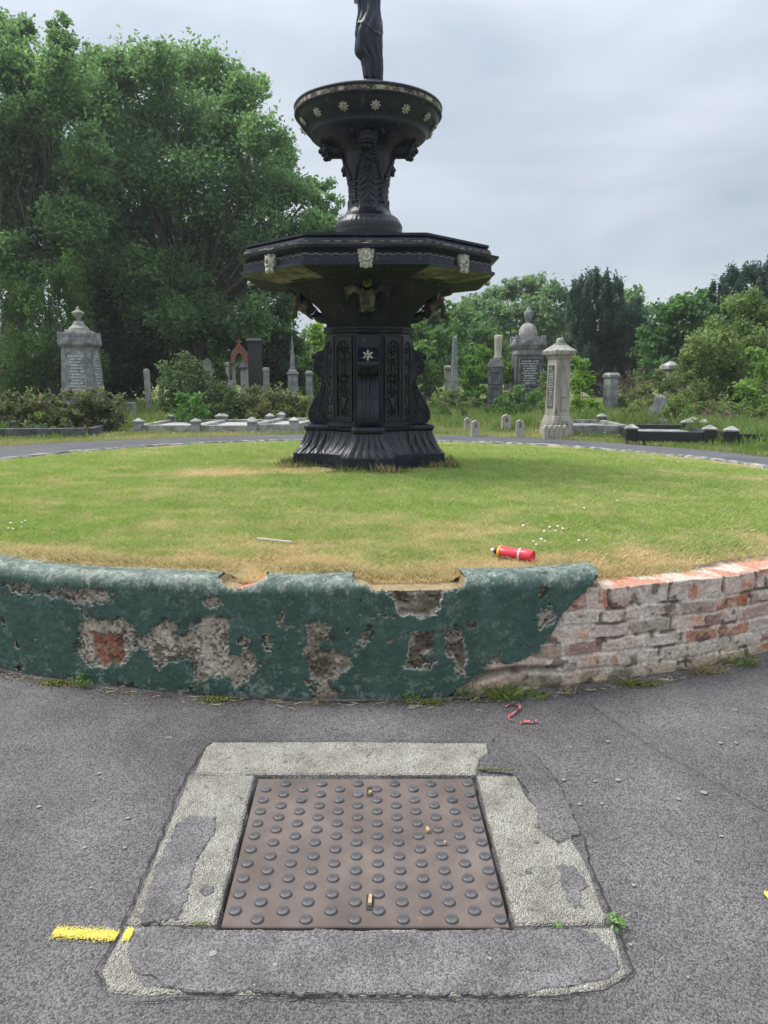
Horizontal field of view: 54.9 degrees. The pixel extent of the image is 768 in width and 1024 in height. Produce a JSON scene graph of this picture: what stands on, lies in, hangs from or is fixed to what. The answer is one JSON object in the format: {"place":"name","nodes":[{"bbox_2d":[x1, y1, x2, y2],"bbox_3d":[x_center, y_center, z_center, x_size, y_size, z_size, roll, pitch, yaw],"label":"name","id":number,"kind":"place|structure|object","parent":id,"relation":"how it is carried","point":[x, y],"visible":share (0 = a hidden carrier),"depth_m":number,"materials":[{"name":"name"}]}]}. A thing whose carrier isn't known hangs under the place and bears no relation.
{"place":"outdoors","nodes":[
{"label":"outdoors","id":0,"kind":"place"},
{"bbox_2d":[273,454,463,474],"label":"long grass","id":1,"kind":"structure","parent":0,"point":[450,462],"depth_m":7.75,"materials":[{"name":"plant"}]},
{"bbox_2d":[0,651,767,1023],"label":"road","id":2,"kind":"structure","parent":0,"point":[702,923],"depth_m":2.54,"materials":[{"name":"grey asphalt"}]},
{"bbox_2d":[31,678,76,686],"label":"weed","id":3,"kind":"object","parent":2,"relation":"on","point":[55,682],"visible":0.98,"depth_m":3.57,"materials":[{"name":"green plant"}]},
{"bbox_2d":[68,672,93,687],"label":"weed","id":4,"kind":"object","parent":2,"relation":"on","point":[78,683],"visible":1,"depth_m":3.53,"materials":[{"name":"green plant"}]},
{"bbox_2d":[49,922,118,942],"bbox_3d":[-0.828,1.167,2.057,0.187,0.005,0.079,1,10,5],"label":"spray paint mark","id":5,"kind":"object","parent":2,"relation":"on","point":[95,934],"visible":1,"depth_m":2.05,"materials":[{"name":"paint"}]},
{"bbox_2d":[94,741,210,991],"bbox_3d":[-0.731,1.078,2.457,0.058,0.057,1.235,0,10,0],"label":"road crack","id":6,"kind":"object","parent":2,"relation":"on","point":[98,975],"visible":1,"depth_m":2.30,"materials":[{"name":"asphalt"}]},
{"bbox_2d":[140,816,216,926],"bbox_3d":[-0.641,1.110,2.324,0.152,0.034,0.492,0,10,0],"label":"asphalt patch","id":7,"kind":"object","parent":2,"relation":"on","point":[167,897],"visible":1,"depth_m":2.30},
{"bbox_2d":[127,775,254,929],"bbox_3d":[-0.607,1.108,2.454,0.266,0.092,0.745,0,10,0],"label":"surround stone","id":8,"kind":"object","parent":2,"relation":"on","point":[226,800],"visible":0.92,"depth_m":2.43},
{"bbox_2d":[199,885,213,896],"bbox_3d":[-0.529,1.135,2.213,0.044,0.013,0.043,-6,12,-32],"label":"asphalt patch","id":9,"kind":"object","parent":2,"relation":"on","point":[206,890],"visible":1,"depth_m":2.21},
{"bbox_2d":[181,695,241,703],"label":"weed","id":10,"kind":"object","parent":2,"relation":"on","point":[217,699],"visible":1,"depth_m":3.40,"materials":[{"name":"green plant"}]},
{"bbox_2d":[195,742,487,779],"bbox_3d":[-0.150,0.999,2.936,1.148,0.069,0.240,0,10,0],"label":"surround stone","id":11,"kind":"object","parent":2,"relation":"on","point":[262,760],"visible":0.81,"depth_m":2.91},
{"bbox_2d":[161,691,553,702],"bbox_3d":[-0.487,0.840,3.494,2.565,0.016,0.212,1,10,6],"label":"road crack","id":12,"kind":"object","parent":2,"relation":"on","point":[341,701],"visible":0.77,"depth_m":3.40,"materials":[{"name":"asphalt"}]},
{"bbox_2d":[126,991,597,1002],"bbox_3d":[-0.045,1.216,1.851,1.208,0.002,0.024,0,10,-1],"label":"road crack","id":13,"kind":"object","parent":2,"relation":"on","point":[370,998],"visible":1,"depth_m":1.85,"materials":[{"name":"asphalt"}]},
{"bbox_2d":[102,928,626,997],"bbox_3d":[-0.045,1.216,1.972,1.379,0.068,0.225,0,10,0],"label":"surround stone","id":14,"kind":"object","parent":2,"relation":"on","point":[119,975],"visible":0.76,"depth_m":1.90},
{"bbox_2d":[221,779,509,930],"bbox_3d":[-0.060,1.101,2.445,0.830,0.069,0.733,0,10,0],"label":"manhole cover","id":15,"kind":"object","parent":2,"relation":"on","point":[325,853],"visible":1,"depth_m":2.35,"materials":[{"name":"metal"}]},
{"bbox_2d":[127,926,619,998],"bbox_3d":[-0.042,1.191,1.964,1.323,0.022,0.229,0,10,0],"label":"asphalt patch","id":16,"kind":"object","parent":2,"relation":"on","point":[320,962],"visible":1,"depth_m":1.95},
{"bbox_2d":[0,439,767,699],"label":"circular wall","id":17,"kind":"structure","parent":2,"relation":"on","point":[342,635],"depth_m":3.44,"materials":[{"name":"green paint"}]},
{"bbox_2d":[0,657,767,710],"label":"soil crumbs","id":18,"kind":"object","parent":2,"relation":"on","point":[441,703],"visible":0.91,"depth_m":3.47,"materials":[{"name":"brown soil"}]},
{"bbox_2d":[36,740,737,977],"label":"gum spots","id":19,"kind":"object","parent":2,"relation":"on","point":[212,953],"visible":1,"depth_m":2.47,"materials":[{"name":"grey"}]},
{"bbox_2d":[403,698,450,706],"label":"weed","id":20,"kind":"object","parent":2,"relation":"on","point":[426,701],"visible":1,"depth_m":3.38,"materials":[{"name":"green plant"}]},
{"bbox_2d":[453,682,524,702],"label":"weed","id":21,"kind":"object","parent":2,"relation":"on","point":[497,694],"visible":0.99,"depth_m":3.41,"materials":[{"name":"green plant"}]},
{"bbox_2d":[493,685,553,702],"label":"weed","id":22,"kind":"object","parent":2,"relation":"on","point":[533,695],"visible":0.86,"depth_m":3.42,"materials":[{"name":"green plant"}]},
{"bbox_2d":[478,738,579,841],"bbox_3d":[0.546,1.012,2.764,0.267,0.041,0.658,-4,11,-23],"label":"asphalt patch","id":23,"kind":"object","parent":2,"relation":"on","point":[536,778],"visible":1,"depth_m":2.74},
{"bbox_2d":[477,776,605,928],"bbox_3d":[0.496,1.109,2.450,0.284,0.092,0.741,0,10,0],"label":"surround stone","id":24,"kind":"object","parent":2,"relation":"on","point":[537,897],"visible":0.9,"depth_m":2.33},
{"bbox_2d":[556,864,587,908],"bbox_3d":[0.575,1.131,2.232,0.083,0.020,0.190,0,10,0],"label":"asphalt patch","id":25,"kind":"object","parent":2,"relation":"on","point":[573,883],"visible":1,"depth_m":2.24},
{"bbox_2d":[583,836,634,984],"bbox_3d":[0.654,1.141,2.176,0.050,0.028,0.608,1,10,5],"label":"road crack","id":26,"kind":"object","parent":2,"relation":"on","point":[623,943],"visible":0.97,"depth_m":2.13,"materials":[{"name":"asphalt"}]},
{"bbox_2d":[603,911,627,934],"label":"weed","id":27,"kind":"object","parent":2,"relation":"on","point":[618,921],"visible":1,"depth_m":2.08,"materials":[{"name":"green plant"}]},
{"bbox_2d":[600,679,678,687],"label":"weed","id":28,"kind":"object","parent":2,"relation":"on","point":[635,682],"visible":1,"depth_m":3.56,"materials":[{"name":"green plant"}]},
{"bbox_2d":[687,658,733,674],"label":"weed","id":29,"kind":"object","parent":2,"relation":"on","point":[705,667],"visible":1,"depth_m":3.68,"materials":[{"name":"green plant"}]},
{"bbox_2d":[715,651,767,668],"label":"weed","id":30,"kind":"object","parent":2,"relation":"on","point":[738,662],"visible":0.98,"depth_m":3.78,"materials":[{"name":"green plant"}]},
{"bbox_2d":[0,434,767,464],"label":"path","id":31,"kind":"structure","parent":0,"point":[15,450],"depth_m":13.06,"materials":[{"name":"grey asphalt"}]},
{"bbox_2d":[0,375,767,456],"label":"ground","id":32,"kind":"structure","parent":0,"point":[584,395],"depth_m":15.75,"materials":[{"name":"green plant"}]},
{"bbox_2d":[0,387,66,427],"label":"shrub","id":33,"kind":"object","parent":32,"relation":"on","point":[28,406],"visible":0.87,"depth_m":15.66,"materials":[{"name":"green plant"}]},
{"bbox_2d":[0,247,111,406],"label":"cypress tree","id":34,"kind":"object","parent":32,"relation":"on","point":[48,374],"visible":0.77,"depth_m":21.59,"materials":[{"name":"green plant"}]},
{"bbox_2d":[0,421,121,437],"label":"grave kerb","id":35,"kind":"structure","parent":32,"relation":"on","point":[17,432],"depth_m":14.32,"materials":[{"name":"stone"}]},
{"bbox_2d":[0,6,127,405],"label":"broadleaf tree","id":36,"kind":"object","parent":32,"relation":"on","point":[57,197],"visible":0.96,"depth_m":22.83,"materials":[{"name":"green plant"}]},
{"bbox_2d":[57,306,106,414],"bbox_3d":[-8.024,-3.891,19.622,0.999,3.035,0.999,0,10,-1],"label":"pedestal monument","id":37,"kind":"object","parent":32,"relation":"on","point":[79,342],"visible":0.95,"depth_m":19.26,"materials":[{"name":"grey stone"}]},
{"bbox_2d":[54,385,128,430],"bbox_3d":[-6.154,-2.081,15.595,1.500,1.208,1.122,-3,11,-17],"label":"shrub","id":38,"kind":"object","parent":32,"relation":"on","point":[99,408],"visible":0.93,"depth_m":15.48,"materials":[{"name":"green plant"}]},
{"bbox_2d":[70,284,176,401],"bbox_3d":[-9.414,-5.937,26.232,4.391,4.769,3.261,9,13,42],"label":"yew tree","id":39,"kind":"object","parent":32,"relation":"on","point":[125,371],"visible":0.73,"depth_m":25.73,"materials":[{"name":"green plant"}]},
{"bbox_2d":[143,369,152,414],"bbox_3d":[-7.088,-3.575,22.206,0.263,1.431,0.209,4,12,21],"label":"headstone","id":40,"kind":"object","parent":32,"relation":"on","point":[147,384],"visible":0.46,"depth_m":22.12,"materials":[{"name":"stone"}]},
{"bbox_2d":[132,413,222,432],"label":"grave kerb","id":41,"kind":"structure","parent":32,"relation":"on","point":[173,424],"depth_m":15.47,"materials":[{"name":"stone"}]},
{"bbox_2d":[149,348,222,417],"bbox_3d":[-4.924,-3.075,18.552,1.792,2.054,1.471,0,10,0],"label":"shrub","id":42,"kind":"object","parent":32,"relation":"on","point":[195,384],"visible":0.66,"depth_m":18.47,"materials":[{"name":"green plant"}]},
{"bbox_2d":[169,390,210,422],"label":"shrub","id":43,"kind":"object","parent":32,"relation":"on","point":[192,401],"visible":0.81,"depth_m":17.34,"materials":[{"name":"green plant"}]},
{"bbox_2d":[37,24,345,396],"bbox_3d":[-6.935,-10.658,27.196,11.579,13.773,7.716,0,10,0],"label":"broadleaf tree","id":44,"kind":"object","parent":32,"relation":"on","point":[187,278],"visible":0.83,"depth_m":25.55,"materials":[{"name":"green plant"}]},
{"bbox_2d":[151,339,239,400],"bbox_3d":[-7.758,-5.839,30.236,5.153,3.101,2.477,3,10,15],"label":"understorey tree","id":45,"kind":"object","parent":32,"relation":"on","point":[209,357],"visible":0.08,"depth_m":29.92,"materials":[{"name":"green plant"}]},
{"bbox_2d":[209,361,232,403],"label":"ivy column","id":46,"kind":"structure","parent":32,"relation":"on","point":[222,376],"depth_m":20.90,"materials":[{"name":"green plant"}]},
{"bbox_2d":[199,379,248,418],"bbox_3d":[-4.053,-2.671,18.479,1.406,1.287,0.986,-4,11,-20],"label":"shrub","id":47,"kind":"object","parent":32,"relation":"on","point":[215,408],"visible":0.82,"depth_m":18.40,"materials":[{"name":"green plant"}]},
{"bbox_2d":[200,413,274,432],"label":"grave kerb","id":48,"kind":"structure","parent":32,"relation":"on","point":[225,423],"depth_m":15.43,"materials":[{"name":"stone"}]},
{"bbox_2d":[231,340,248,400],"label":"sandstone arch","id":49,"kind":"structure","parent":32,"relation":"on","point":[238,349],"depth_m":24.38,"materials":[{"name":"stone"}]},
{"bbox_2d":[238,360,247,402],"bbox_3d":[-4.413,-3.922,23.273,0.296,1.707,0.296,-4,11,-22],"label":"lantern monument","id":50,"kind":"object","parent":32,"relation":"on","point":[242,366],"visible":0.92,"depth_m":23.14,"materials":[{"name":"stone"}]},
{"bbox_2d":[246,338,262,405],"bbox_3d":[-3.841,-4.009,22.140,0.523,2.308,0.526,-1,10,-5],"label":"headstone","id":51,"kind":"object","parent":32,"relation":"on","point":[255,371],"visible":0.66,"depth_m":21.95,"materials":[{"name":"black stone"}]},
{"bbox_2d":[227,383,285,418],"bbox_3d":[-3.267,-2.647,18.619,1.122,1.185,1.632,-8,13,-40],"label":"shrub","id":52,"kind":"object","parent":32,"relation":"on","point":[263,404],"visible":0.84,"depth_m":18.55,"materials":[{"name":"green plant"}]},
{"bbox_2d":[263,367,269,396],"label":"stone pillar","id":53,"kind":"structure","parent":32,"relation":"on","point":[266,378],"depth_m":25.47,"materials":[{"name":"stone"}]},
{"bbox_2d":[228,301,315,401],"bbox_3d":[-4.263,-5.778,27.405,3.465,4.077,2.574,0,10,0],"label":"ivy clad tree","id":54,"kind":"object","parent":32,"relation":"on","point":[279,369],"visible":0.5,"depth_m":26.89,"materials":[{"name":"green plant"}]},
{"bbox_2d":[246,412,310,433],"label":"grave kerb","id":55,"kind":"structure","parent":32,"relation":"on","point":[280,422],"depth_m":15.49,"materials":[{"name":"stone"}]},
{"bbox_2d":[259,381,311,418],"bbox_3d":[-2.462,-2.731,18.914,1.219,1.238,1.449,4,11,19],"label":"shrub","id":56,"kind":"object","parent":32,"relation":"on","point":[293,399],"visible":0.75,"depth_m":18.79,"materials":[{"name":"green plant"}]},
{"bbox_2d":[287,336,298,395],"bbox_3d":[-3.034,-4.583,24.577,0.388,2.508,0.388,-2,10,-11],"label":"obelisk","id":57,"kind":"object","parent":32,"relation":"on","point":[292,373],"visible":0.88,"depth_m":24.45,"materials":[{"name":"grey stone"}]},
{"bbox_2d":[305,371,312,401],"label":"stone pillar","id":58,"kind":"structure","parent":32,"relation":"on","point":[309,382],"depth_m":23.52,"materials":[{"name":"grey stone"}]},
{"bbox_2d":[294,321,325,397],"bbox_3d":[-2.894,-6.142,30.409,2.555,3.581,3.527,0,10,0],"label":"maple tree","id":59,"kind":"object","parent":32,"relation":"on","point":[316,335],"visible":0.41,"depth_m":30.83,"materials":[{"name":"green plant"}]},
{"bbox_2d":[24,307,767,384],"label":"distant woodland","id":60,"kind":"object","parent":32,"relation":"on","point":[312,347],"depth_m":62.99,"materials":[{"name":"green plant"}]},
{"bbox_2d":[417,360,446,400],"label":"shrub","id":61,"kind":"object","parent":32,"relation":"on","point":[438,379],"visible":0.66,"depth_m":23.60,"materials":[{"name":"green plant"}]},
{"bbox_2d":[411,298,471,397],"bbox_3d":[1.977,-7.148,32.113,3.697,4.940,3.822,0,10,0],"label":"lime tree","id":62,"kind":"object","parent":32,"relation":"on","point":[434,342],"visible":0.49,"depth_m":31.44,"materials":[{"name":"green plant"}]},
{"bbox_2d":[427,388,464,409],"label":"shrub","id":63,"kind":"object","parent":32,"relation":"on","point":[434,401],"visible":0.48,"depth_m":21.08,"materials":[{"name":"green plant"}]},
{"bbox_2d":[444,365,450,403],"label":"stone pillar","id":64,"kind":"structure","parent":32,"relation":"on","point":[447,368],"depth_m":24.96,"materials":[{"name":"stone"}]},
{"bbox_2d":[450,335,459,400],"bbox_3d":[2.524,-5.017,26.532,0.368,2.616,0.368,-2,10,-11],"label":"obelisk","id":65,"kind":"object","parent":32,"relation":"on","point":[454,372],"visible":0.69,"depth_m":26.42,"materials":[{"name":"grey stone"}]},
{"bbox_2d":[440,387,486,411],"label":"shrub","id":66,"kind":"object","parent":32,"relation":"on","point":[459,403],"visible":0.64,"depth_m":19.46,"materials":[{"name":"green plant"}]},
{"bbox_2d":[432,404,495,417],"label":"shrub","id":67,"kind":"object","parent":32,"relation":"on","point":[461,410],"visible":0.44,"depth_m":18.11,"materials":[{"name":"green plant"}]},
{"bbox_2d":[455,348,487,408],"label":"shrub","id":68,"kind":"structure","parent":32,"relation":"on","point":[471,380],"depth_m":21.21,"materials":[{"name":"green plant"}]},
{"bbox_2d":[436,302,511,391],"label":"ash tree","id":69,"kind":"object","parent":32,"relation":"on","point":[481,334],"visible":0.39,"depth_m":40.68,"materials":[{"name":"green plant"}]},
{"bbox_2d":[471,420,479,436],"bbox_3d":[1.805,-1.613,14.646,0.152,0.415,0.126,0,10,-6],"label":"small headstone","id":70,"kind":"object","parent":32,"relation":"on","point":[475,427],"visible":0.66,"depth_m":14.59,"materials":[{"name":"stone"}]},
{"bbox_2d":[473,344,512,405],"bbox_3d":[3.226,-3.779,21.700,1.270,2.253,0.755,0,10,0],"label":"shrub","id":71,"kind":"object","parent":32,"relation":"on","point":[487,355],"visible":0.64,"depth_m":21.53,"materials":[{"name":"green plant"}]},
{"bbox_2d":[486,335,503,408],"bbox_3d":[3.039,-3.635,20.175,0.437,2.323,0.440,3,10,14],"label":"broken column monument","id":72,"kind":"object","parent":32,"relation":"on","point":[495,365],"visible":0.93,"depth_m":19.99,"materials":[{"name":"stone"}]},
{"bbox_2d":[501,414,510,431],"bbox_3d":[2.624,-1.874,15.907,0.193,0.457,0.158,2,10,0],"label":"small headstone","id":73,"kind":"object","parent":32,"relation":"on","point":[505,420],"visible":0.67,"depth_m":15.83,"materials":[{"name":"stone"}]},
{"bbox_2d":[447,270,576,389],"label":"ash tree","id":74,"kind":"object","parent":32,"relation":"on","point":[492,307],"visible":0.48,"depth_m":45.56,"materials":[{"name":"green plant"}]},
{"bbox_2d":[488,383,545,415],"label":"shrub","id":75,"kind":"object","parent":32,"relation":"on","point":[515,395],"visible":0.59,"depth_m":18.64,"materials":[{"name":"green plant"}]},
{"bbox_2d":[515,419,524,437],"bbox_3d":[2.661,-1.592,14.479,0.156,0.437,0.129,0,10,3],"label":"small headstone","id":76,"kind":"object","parent":32,"relation":"on","point":[520,424],"visible":0.67,"depth_m":14.42,"materials":[{"name":"stone"}]},
{"bbox_2d":[508,307,546,409],"bbox_3d":[4.171,-4.346,21.573,0.917,3.187,0.897,0,10,-2],"label":"pedestal monument","id":77,"kind":"object","parent":32,"relation":"on","point":[527,345],"visible":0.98,"depth_m":21.23,"materials":[{"name":"stone"}]},
{"bbox_2d":[534,371,546,409],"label":"shrub","id":78,"kind":"object","parent":32,"relation":"on","point":[543,375],"visible":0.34,"depth_m":20.39,"materials":[{"name":"green plant"}]},
{"bbox_2d":[543,425,567,439],"bbox_3d":[3.289,-1.493,14.197,0.510,0.349,0.114,-3,10,-14],"label":"kerb row","id":79,"kind":"object","parent":32,"relation":"on","point":[550,431],"visible":0.69,"depth_m":14.14,"materials":[{"name":"stone"}]},
{"bbox_2d":[539,338,576,435],"bbox_3d":[3.417,-2.414,14.492,0.487,1.946,0.507,-4,11,-20],"label":"pillar monument","id":80,"kind":"object","parent":32,"relation":"on","point":[559,354],"visible":0.92,"depth_m":14.36,"materials":[{"name":"stone"}]},
{"bbox_2d":[570,354,599,403],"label":"shrub","id":81,"kind":"object","parent":32,"relation":"on","point":[577,382],"visible":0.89,"depth_m":20.18,"materials":[{"name":"green plant"}]},
{"bbox_2d":[569,395,607,414],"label":"shrub","id":82,"kind":"object","parent":32,"relation":"on","point":[577,404],"visible":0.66,"depth_m":18.12,"materials":[{"name":"green plant"}]},
{"bbox_2d":[571,413,627,434],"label":"grave kerb","id":83,"kind":"structure","parent":32,"relation":"on","point":[586,426],"depth_m":14.89,"materials":[{"name":"grey stone"}]},
{"bbox_2d":[562,265,651,396],"bbox_3d":[10.483,-8.489,35.104,4.101,6.431,2.913,0,10,0],"label":"yew tree","id":84,"kind":"object","parent":32,"relation":"on","point":[608,345],"visible":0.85,"depth_m":34.52,"materials":[{"name":"green plant"}]},
{"bbox_2d":[557,283,657,387],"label":"birch tree","id":85,"kind":"object","parent":32,"relation":"on","point":[628,293],"visible":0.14,"depth_m":47.25,"materials":[{"name":"green plant"}]},
{"bbox_2d":[602,373,620,407],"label":"stone pillar","id":86,"kind":"structure","parent":32,"relation":"on","point":[610,393],"depth_m":20.11,"materials":[{"name":"grey stone"}]},
{"bbox_2d":[586,356,654,401],"bbox_3d":[8.134,-4.759,26.726,3.057,1.897,1.272,4,11,22],"label":"dead shrub","id":87,"kind":"object","parent":32,"relation":"on","point":[625,385],"visible":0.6,"depth_m":26.58,"materials":[{"name":"plant"}]},
{"bbox_2d":[620,397,647,420],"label":"shrub","id":88,"kind":"object","parent":32,"relation":"on","point":[634,407],"visible":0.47,"depth_m":17.63,"materials":[{"name":"green plant"}]},
{"bbox_2d":[645,395,669,424],"bbox_3d":[6.456,-2.325,17.353,0.581,0.805,0.438,10,14,36],"label":"headstone","id":89,"kind":"object","parent":32,"relation":"on","point":[659,401],"visible":0.38,"depth_m":17.25,"materials":[{"name":"grey stone"}]},
{"bbox_2d":[613,367,711,413],"bbox_3d":[7.495,-3.310,20.387,2.706,1.414,1.881,0,10,0],"label":"bramble","id":90,"kind":"object","parent":32,"relation":"on","point":[666,385],"visible":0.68,"depth_m":20.36,"materials":[{"name":"green plant"}]},
{"bbox_2d":[619,419,717,445],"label":"grave kerb","id":91,"kind":"structure","parent":32,"relation":"on","point":[644,433],"depth_m":13.11,"materials":[{"name":"black stone"}]},
{"bbox_2d":[659,361,678,395],"bbox_3d":[9.120,-3.981,23.669,0.478,1.671,0.478,-3,11,-17],"label":"gravestone","id":92,"kind":"object","parent":32,"relation":"on","point":[667,366],"visible":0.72,"depth_m":23.46,"materials":[{"name":"grey stone"}]},
{"bbox_2d":[654,394,701,423],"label":"shrub","id":93,"kind":"object","parent":32,"relation":"on","point":[679,399],"visible":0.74,"depth_m":16.54,"materials":[{"name":"green plant"}]},
{"bbox_2d":[625,286,734,393],"bbox_3d":[12.648,-7.271,32.106,3.840,5.160,4.186,8,13,39],"label":"sycamore tree","id":94,"kind":"object","parent":32,"relation":"on","point":[666,341],"visible":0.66,"depth_m":31.77,"materials":[{"name":"green plant"}]},
{"bbox_2d":[689,400,737,416],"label":"shrub","id":95,"kind":"object","parent":32,"relation":"on","point":[706,405],"visible":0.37,"depth_m":19.59,"materials":[{"name":"green plant"}]},
{"bbox_2d":[665,283,767,406],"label":"hawthorn","id":96,"kind":"object","parent":32,"relation":"on","point":[724,364],"visible":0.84,"depth_m":21.46,"materials":[{"name":"green plant"}]},
{"bbox_2d":[700,401,749,418],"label":"shrub","id":97,"kind":"object","parent":32,"relation":"on","point":[736,407],"visible":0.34,"depth_m":16.98,"materials":[{"name":"green plant"}]},
{"bbox_2d":[699,395,763,419],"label":"dead shrub","id":98,"kind":"object","parent":32,"relation":"on","point":[730,414],"visible":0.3,"depth_m":15.86,"materials":[{"name":"plant"}]},
{"bbox_2d":[699,419,767,445],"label":"grave kerb","id":99,"kind":"structure","parent":32,"relation":"on","point":[730,433],"depth_m":12.60,"materials":[{"name":"black stone"}]},
{"bbox_2d":[708,254,767,378],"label":"yew tree","id":100,"kind":"object","parent":32,"relation":"on","point":[735,278],"visible":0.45,"depth_m":32.16,"materials":[{"name":"green plant"}]},
{"bbox_2d":[726,346,767,418],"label":"shrub","id":101,"kind":"object","parent":32,"relation":"on","point":[761,366],"visible":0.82,"depth_m":18.64,"materials":[{"name":"green plant"}]},
{"bbox_2d":[743,402,767,421],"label":"shrub","id":102,"kind":"object","parent":32,"relation":"on","point":[761,410],"visible":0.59,"depth_m":16.68,"materials":[{"name":"green plant"}]},
{"bbox_2d":[0,0,767,369],"label":"sky","id":103,"kind":"structure","parent":0,"point":[630,137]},
{"bbox_2d":[0,440,767,583],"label":"lawn","id":104,"kind":"structure","parent":0,"point":[238,574],"depth_m":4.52,"materials":[{"name":"plant"}]},
{"bbox_2d":[236,0,498,472],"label":"fountain","id":105,"kind":"object","parent":104,"relation":"on","point":[368,278],"visible":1,"depth_m":7.36,"materials":[{"name":"black paint"}]},
{"bbox_2d":[0,545,767,581],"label":"dry fringe","id":106,"kind":"object","parent":104,"relation":"on","point":[68,556],"visible":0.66,"depth_m":3.60,"materials":[{"name":"beige plant"}]},
{"bbox_2d":[490,545,535,561],"bbox_3d":[0.644,0.207,3.725,0.228,0.066,0.075,8,13,30],"label":"drinks bottle","id":107,"kind":"object","parent":104,"relation":"on","point":[506,552],"visible":0.97,"depth_m":3.69,"materials":[{"name":"red plastic"}]},
{"bbox_2d":[10,659,759,915],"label":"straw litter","id":108,"kind":"object","parent":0,"point":[662,679],"visible":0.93,"depth_m":3.40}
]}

